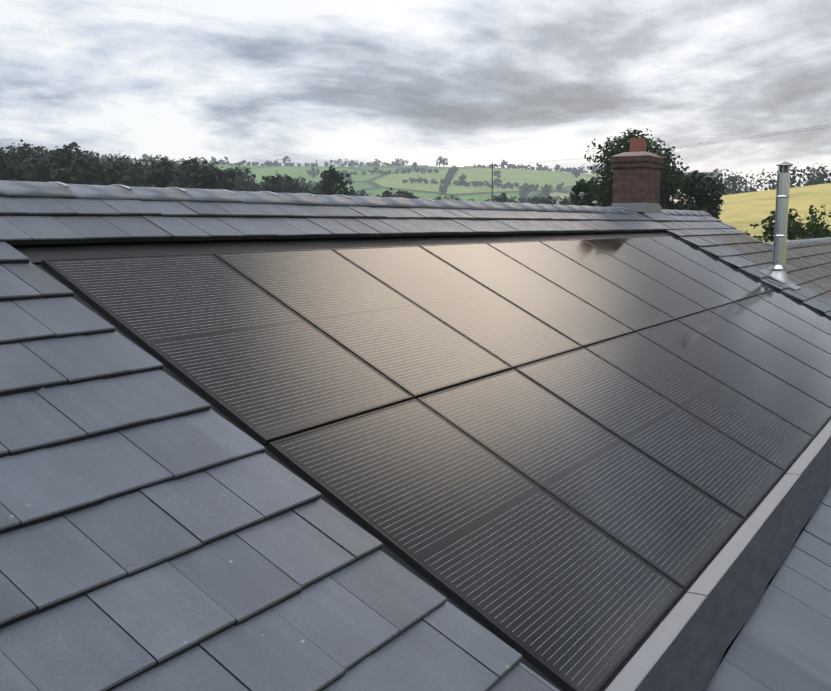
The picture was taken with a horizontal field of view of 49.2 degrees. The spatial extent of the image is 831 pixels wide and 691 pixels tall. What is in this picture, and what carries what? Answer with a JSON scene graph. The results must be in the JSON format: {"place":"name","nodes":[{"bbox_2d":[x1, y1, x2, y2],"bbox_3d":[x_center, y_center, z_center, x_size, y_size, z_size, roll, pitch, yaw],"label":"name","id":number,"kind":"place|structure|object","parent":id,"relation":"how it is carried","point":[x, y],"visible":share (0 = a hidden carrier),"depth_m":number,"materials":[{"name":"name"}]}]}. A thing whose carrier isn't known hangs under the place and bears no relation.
{"place":"outdoors","nodes":[
{"label":"outdoors","id":0,"kind":"place"},
{"bbox_2d":[0,0,830,190],"label":"sky","id":1,"kind":"structure","parent":0,"point":[463,82],"materials":[{"name":"grey"}]},
{"bbox_2d":[101,161,830,241],"bbox_3d":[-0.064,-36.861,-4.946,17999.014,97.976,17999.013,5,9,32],"label":"terrain","id":2,"kind":"structure","parent":0,"point":[742,212],"depth_m":882.82,"materials":[{"name":"green plant"}]},
{"bbox_2d":[71,150,604,202],"bbox_3d":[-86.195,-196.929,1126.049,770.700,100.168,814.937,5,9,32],"label":"hedgerows","id":3,"kind":"object","parent":2,"relation":"on","point":[449,176],"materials":[{"name":"green plant"}]},
{"bbox_2d":[0,139,830,205],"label":"trees","id":4,"kind":"object","parent":2,"relation":"on","point":[64,165],"materials":[{"name":"green plant"}]},
{"bbox_2d":[403,165,718,200],"bbox_3d":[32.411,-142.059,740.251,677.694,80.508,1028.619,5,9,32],"label":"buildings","id":5,"kind":"structure","parent":2,"relation":"on","point":[715,174],"depth_m":140.06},
{"bbox_2d":[315,125,827,200],"bbox_3d":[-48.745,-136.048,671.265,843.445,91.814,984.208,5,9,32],"label":"mast and wires","id":6,"kind":"object","parent":2,"relation":"on","point":[316,161],"visible":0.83,"depth_m":120.78,"materials":[{"name":"grey metal"}]},
{"bbox_2d":[570,128,830,242],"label":"trees","id":7,"kind":"object","parent":2,"relation":"on","point":[674,179],"depth_m":57.22,"materials":[{"name":"green plant"}]},
{"bbox_2d":[688,243,824,667],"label":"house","id":8,"kind":"structure","parent":2,"relation":"on","point":[731,643],"depth_m":4.43,"materials":[{"name":"black"}]},
{"bbox_2d":[0,196,830,690],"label":"roof tiles","id":9,"kind":"object","parent":8,"relation":"on","point":[160,530],"visible":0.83,"depth_m":3.12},
{"bbox_2d":[0,180,711,215],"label":"ridge","id":10,"kind":"structure","parent":9,"relation":"on","point":[34,189],"depth_m":6.43,"materials":[{"name":"tile"}]},
{"bbox_2d":[50,181,704,211],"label":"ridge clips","id":11,"kind":"object","parent":10,"relation":"on","point":[63,184],"visible":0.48,"depth_m":7.48,"materials":[{"name":"grey"}]},
{"bbox_2d":[11,231,830,690],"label":"roof flashing","id":12,"kind":"object","parent":9,"relation":"on","point":[689,637],"visible":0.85,"depth_m":4.41,"materials":[{"name":"grey metal"}]},
{"bbox_2d":[41,236,830,690],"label":"solar panel frames","id":13,"kind":"structure","parent":9,"relation":"on","point":[551,674],"depth_m":4.40,"materials":[{"name":"black metal"}]},
{"bbox_2d":[47,236,830,690],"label":"solar panels","id":14,"kind":"object","parent":13,"relation":"in","point":[571,598],"visible":1,"depth_m":4.89,"materials":[{"name":"black glass"}]},
{"bbox_2d":[759,161,800,289],"bbox_3d":[5.219,-1.625,12.901,0.502,1.970,0.480,5,9,32],"label":"flue","id":15,"kind":"object","parent":9,"relation":"on","point":[778,267],"visible":0.98,"depth_m":12.84,"materials":[{"name":"silver metal"}]},
{"bbox_2d":[763,237,830,246],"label":"ridge","id":16,"kind":"structure","parent":9,"relation":"on","point":[802,242],"depth_m":18.99,"materials":[{"name":"tile"}]},
{"bbox_2d":[763,237,829,242],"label":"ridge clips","id":17,"kind":"object","parent":16,"relation":"on","point":[803,239],"visible":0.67,"depth_m":19.63,"materials":[{"name":"grey"}]},
{"bbox_2d":[609,138,672,220],"bbox_3d":[3.421,-2.331,13.745,0.738,1.580,0.910,5,9,32],"label":"chimney","id":18,"kind":"object","parent":8,"relation":"on","point":[637,168],"visible":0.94,"depth_m":13.51,"materials":[{"name":"brick"}]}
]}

